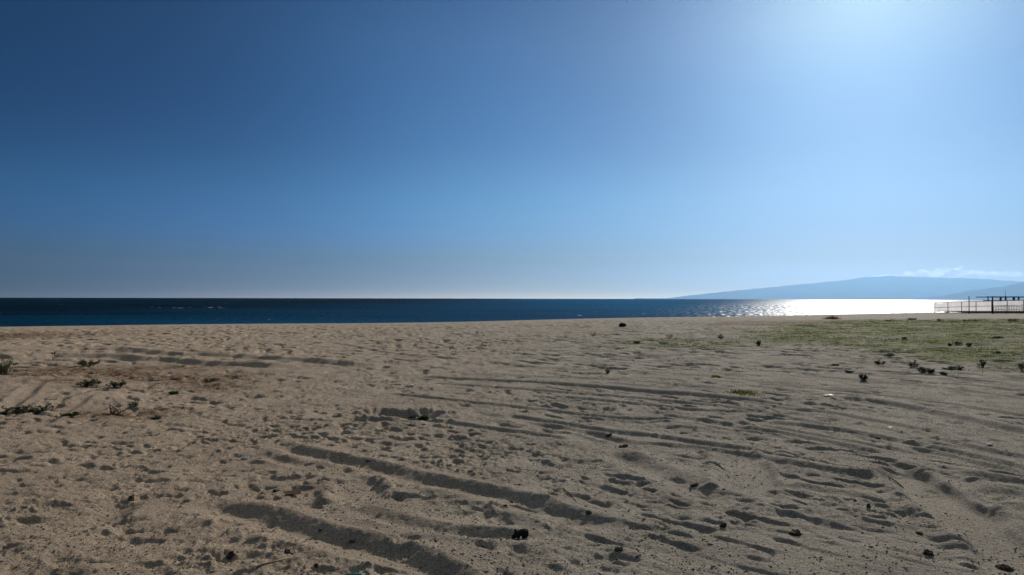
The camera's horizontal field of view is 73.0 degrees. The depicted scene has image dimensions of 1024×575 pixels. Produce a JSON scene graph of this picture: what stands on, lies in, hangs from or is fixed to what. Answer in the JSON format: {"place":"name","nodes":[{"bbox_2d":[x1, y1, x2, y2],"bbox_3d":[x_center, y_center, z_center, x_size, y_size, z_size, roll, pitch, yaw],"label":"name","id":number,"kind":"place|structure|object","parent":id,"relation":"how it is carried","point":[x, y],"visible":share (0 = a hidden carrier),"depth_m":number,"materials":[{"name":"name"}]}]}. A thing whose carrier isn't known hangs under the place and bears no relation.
{"place":"outdoors","nodes":[
{"label":"outdoors","id":0,"kind":"place"},
{"bbox_2d":[0,298,986,326],"bbox_3d":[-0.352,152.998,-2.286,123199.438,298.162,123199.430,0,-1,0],"label":"sea","id":1,"kind":"structure","parent":0,"point":[15,312],"depth_m":247.57,"materials":[{"name":"liquid"}]},
{"bbox_2d":[0,312,1023,574],"bbox_3d":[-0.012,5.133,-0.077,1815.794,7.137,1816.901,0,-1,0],"label":"beach","id":2,"kind":"structure","parent":0,"point":[802,492],"depth_m":7.89,"materials":[{"name":"beige sand"}]},
{"bbox_2d":[0,356,17,373],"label":"weed","id":3,"kind":"object","parent":2,"relation":"on","point":[4,367],"visible":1,"depth_m":15.56,"materials":[{"name":"green plant"}]},
{"bbox_2d":[0,403,61,415],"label":"weed","id":4,"kind":"object","parent":2,"relation":"on","point":[26,410],"visible":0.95,"depth_m":10.31,"materials":[{"name":"green plant"}]},
{"bbox_2d":[51,411,80,417],"bbox_3d":[-6.351,1.835,9.880,0.397,0.110,0.305,0,-1,0],"label":"weed","id":5,"kind":"object","parent":2,"relation":"on","point":[74,413],"visible":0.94,"depth_m":9.84,"materials":[{"name":"green plant"}]},
{"bbox_2d":[75,379,101,387],"bbox_3d":[-7.757,1.764,12.695,0.414,0.160,0.499,0,-1,0],"label":"weed","id":6,"kind":"object","parent":2,"relation":"on","point":[88,384],"visible":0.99,"depth_m":12.67,"materials":[{"name":"green plant"}]},
{"bbox_2d":[77,359,101,365],"bbox_3d":[-10.621,1.890,17.362,0.544,0.207,0.503,0,-1,-23],"label":"weed","id":7,"kind":"object","parent":2,"relation":"on","point":[82,362],"visible":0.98,"depth_m":17.30,"materials":[{"name":"green plant"}]},
{"bbox_2d":[105,380,126,387],"bbox_3d":[-7.289,1.781,12.736,0.357,0.176,0.402,1,-1,-38],"label":"weed","id":8,"kind":"object","parent":2,"relation":"on","point":[115,384],"visible":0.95,"depth_m":12.68,"materials":[{"name":"green plant"}]},
{"bbox_2d":[105,402,126,414],"bbox_3d":[-5.878,1.783,10.227,0.304,0.192,0.265,0,-1,0],"label":"weed","id":9,"kind":"object","parent":2,"relation":"on","point":[115,409],"visible":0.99,"depth_m":10.21,"materials":[{"name":"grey plant"}]},
{"bbox_2d":[127,495,134,500],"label":"seaweed clump","id":10,"kind":"object","parent":2,"relation":"on","point":[131,498],"visible":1,"depth_m":5.91,"materials":[{"name":"black plant"}]},
{"bbox_2d":[127,401,138,406],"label":"weed","id":11,"kind":"object","parent":2,"relation":"on","point":[133,404],"visible":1,"depth_m":10.79,"materials":[{"name":"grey plant"}]},
{"bbox_2d":[2,333,265,419],"bbox_3d":[-13.821,1.996,22.093,29.670,0.307,7.589,-1,-1,44],"label":"dry straw","id":12,"kind":"object","parent":2,"relation":"on","point":[104,373],"visible":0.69,"depth_m":15.43,"materials":[{"name":"brown plant"}]},
{"bbox_2d":[150,415,162,419],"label":"weed","id":13,"kind":"object","parent":2,"relation":"on","point":[156,417],"visible":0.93,"depth_m":9.83,"materials":[{"name":"green plant"}]},
{"bbox_2d":[168,390,179,393],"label":"weed","id":14,"kind":"object","parent":2,"relation":"on","point":[173,392],"visible":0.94,"depth_m":12.47,"materials":[{"name":"green plant"}]},
{"bbox_2d":[203,377,215,381],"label":"weed","id":15,"kind":"object","parent":2,"relation":"on","point":[210,379],"visible":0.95,"depth_m":14.15,"materials":[{"name":"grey plant"}]},
{"bbox_2d":[226,551,233,558],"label":"seaweed clump","id":16,"kind":"object","parent":2,"relation":"on","point":[230,555],"visible":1,"depth_m":4.60,"materials":[{"name":"black plant"}]},
{"bbox_2d":[255,557,291,567],"bbox_3d":[-1.531,1.767,4.457,0.014,0.020,0.255,-1,-1,42],"label":"stick","id":17,"kind":"object","parent":2,"relation":"on","point":[271,562],"visible":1,"depth_m":4.44,"materials":[{"name":"brown wood"}]},
{"bbox_2d":[285,489,301,494],"bbox_3d":[-1.906,1.788,6.038,0.132,0.028,0.072,0,-1,-9],"label":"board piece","id":18,"kind":"object","parent":2,"relation":"on","point":[292,492],"visible":1,"depth_m":6.03,"materials":[{"name":"wood"}]},
{"bbox_2d":[346,572,365,574],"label":"plastic bottle","id":19,"kind":"object","parent":2,"relation":"on","point":[359,573],"visible":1,"depth_m":4.20,"materials":[{"name":"teal plastic"}]},
{"bbox_2d":[418,414,429,420],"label":"weed","id":20,"kind":"object","parent":2,"relation":"on","point":[423,417],"visible":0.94,"depth_m":9.74,"materials":[{"name":"green plant"}]},
{"bbox_2d":[0,359,1023,574],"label":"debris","id":21,"kind":"object","parent":2,"relation":"on","point":[693,569],"visible":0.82,"depth_m":5.42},
{"bbox_2d":[1,345,1023,574],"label":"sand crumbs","id":22,"kind":"object","parent":2,"relation":"on","point":[492,480],"visible":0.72,"depth_m":5.96,"materials":[{"name":"beige sand"}]},
{"bbox_2d":[31,361,994,574],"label":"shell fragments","id":23,"kind":"object","parent":2,"relation":"on","point":[486,468],"visible":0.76,"depth_m":6.37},
{"bbox_2d":[512,528,528,537],"bbox_3d":[0.058,1.750,4.931,0.121,0.066,0.066,0,-1,0],"label":"driftwood","id":24,"kind":"object","parent":2,"relation":"on","point":[523,533],"visible":0.98,"depth_m":4.91,"materials":[{"name":"black wood"}]},
{"bbox_2d":[614,546,623,551],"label":"seaweed clump","id":25,"kind":"object","parent":2,"relation":"on","point":[617,549],"visible":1,"depth_m":4.57,"materials":[{"name":"brown plant"}]},
{"bbox_2d":[724,389,764,395],"bbox_3d":[4.040,1.849,12.147,0.725,0.158,0.676,0,-1,-13],"label":"grass tuft","id":26,"kind":"object","parent":2,"relation":"on","point":[745,392],"visible":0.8,"depth_m":12.12,"materials":[{"name":"green plant"}]},
{"bbox_2d":[788,529,801,535],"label":"seaweed clump","id":27,"kind":"object","parent":2,"relation":"on","point":[796,532],"visible":1,"depth_m":4.89,"materials":[{"name":"black plant"}]},
{"bbox_2d":[622,318,1023,372],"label":"ground cover","id":28,"kind":"object","parent":2,"relation":"on","point":[893,334],"visible":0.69,"depth_m":33.60,"materials":[{"name":"green plant"}]},
{"bbox_2d":[822,315,837,318],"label":"dry tussock","id":29,"kind":"object","parent":2,"relation":"on","point":[831,317],"visible":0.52,"depth_m":57.42,"materials":[{"name":"plant"}]},
{"bbox_2d":[858,374,868,380],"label":"weed","id":30,"kind":"object","parent":2,"relation":"on","point":[863,377],"visible":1,"depth_m":14.37,"materials":[{"name":"green plant"}]},
{"bbox_2d":[907,360,919,367],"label":"weed","id":31,"kind":"object","parent":2,"relation":"on","point":[911,364],"visible":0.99,"depth_m":17.06,"materials":[{"name":"green plant"}]},
{"bbox_2d":[917,366,927,372],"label":"weed","id":32,"kind":"object","parent":2,"relation":"on","point":[921,369],"visible":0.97,"depth_m":15.74,"materials":[{"name":"green plant"}]},
{"bbox_2d":[922,549,933,555],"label":"seaweed clump","id":33,"kind":"object","parent":2,"relation":"on","point":[927,552],"visible":1,"depth_m":4.49,"materials":[{"name":"black plant"}]},
{"bbox_2d":[925,368,935,372],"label":"weed","id":34,"kind":"object","parent":2,"relation":"on","point":[930,370],"visible":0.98,"depth_m":15.52,"materials":[{"name":"green plant"}]},
{"bbox_2d":[940,365,964,369],"bbox_3d":[10.614,1.953,16.644,0.566,0.167,0.448,1,-1,-28],"label":"weed","id":35,"kind":"object","parent":2,"relation":"on","point":[955,367],"visible":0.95,"depth_m":16.61,"materials":[{"name":"green plant"}]},
{"bbox_2d":[934,300,1023,312],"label":"windbreak fence","id":36,"kind":"object","parent":2,"relation":"on","point":[976,306],"visible":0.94,"depth_m":82.03,"materials":[{"name":"white fabric"}]},
{"bbox_2d":[993,306,1023,310],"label":"railing","id":37,"kind":"object","parent":36,"relation":"attached to","point":[1008,309],"visible":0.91,"depth_m":81.80,"materials":[{"name":"white plastic"}]},
{"bbox_2d":[977,359,987,367],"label":"weed","id":38,"kind":"object","parent":2,"relation":"on","point":[983,363],"visible":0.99,"depth_m":17.28,"materials":[{"name":"green plant"}]},
{"bbox_2d":[943,311,1022,312],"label":"deck","id":39,"kind":"structure","parent":2,"relation":"on","point":[985,311],"depth_m":83.83,"materials":[{"name":"wood"}]},
{"bbox_2d":[983,296,1023,300],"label":"pergola","id":40,"kind":"object","parent":39,"relation":"on","point":[1006,297],"visible":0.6,"depth_m":85.95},
{"bbox_2d":[995,564,1014,571],"bbox_3d":[3.175,1.805,4.459,0.107,0.032,0.107,1,-1,-43],"label":"seaweed clump","id":41,"kind":"object","parent":2,"relation":"on","point":[1004,567],"visible":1,"depth_m":4.44,"materials":[{"name":"black plant"}]},
{"bbox_2d":[1016,362,1023,370],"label":"weed","id":42,"kind":"object","parent":2,"relation":"on","point":[1021,365],"visible":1,"depth_m":16.31,"materials":[{"name":"green plant"}]},
{"bbox_2d":[0,0,1023,298],"label":"sky","id":43,"kind":"structure","parent":0,"point":[460,149],"materials":[{"name":"blue"}]},
{"bbox_2d":[634,276,1022,298],"bbox_3d":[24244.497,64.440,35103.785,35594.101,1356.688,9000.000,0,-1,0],"label":"hills","id":44,"kind":"structure","parent":0,"point":[888,286],"depth_m":34208.21,"materials":[{"name":"blue"}]},
{"bbox_2d":[849,296,937,299],"bbox_3d":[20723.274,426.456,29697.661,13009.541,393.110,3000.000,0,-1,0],"label":"hills","id":45,"kind":"structure","parent":0,"point":[888,298],"depth_m":29545.20,"materials":[{"name":"white"}]},
{"bbox_2d":[908,282,1023,299],"bbox_3d":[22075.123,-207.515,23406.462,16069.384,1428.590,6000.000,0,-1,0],"label":"hills","id":46,"kind":"structure","parent":0,"point":[1017,289],"depth_m":23254.74,"materials":[{"name":"blue"}]}
]}

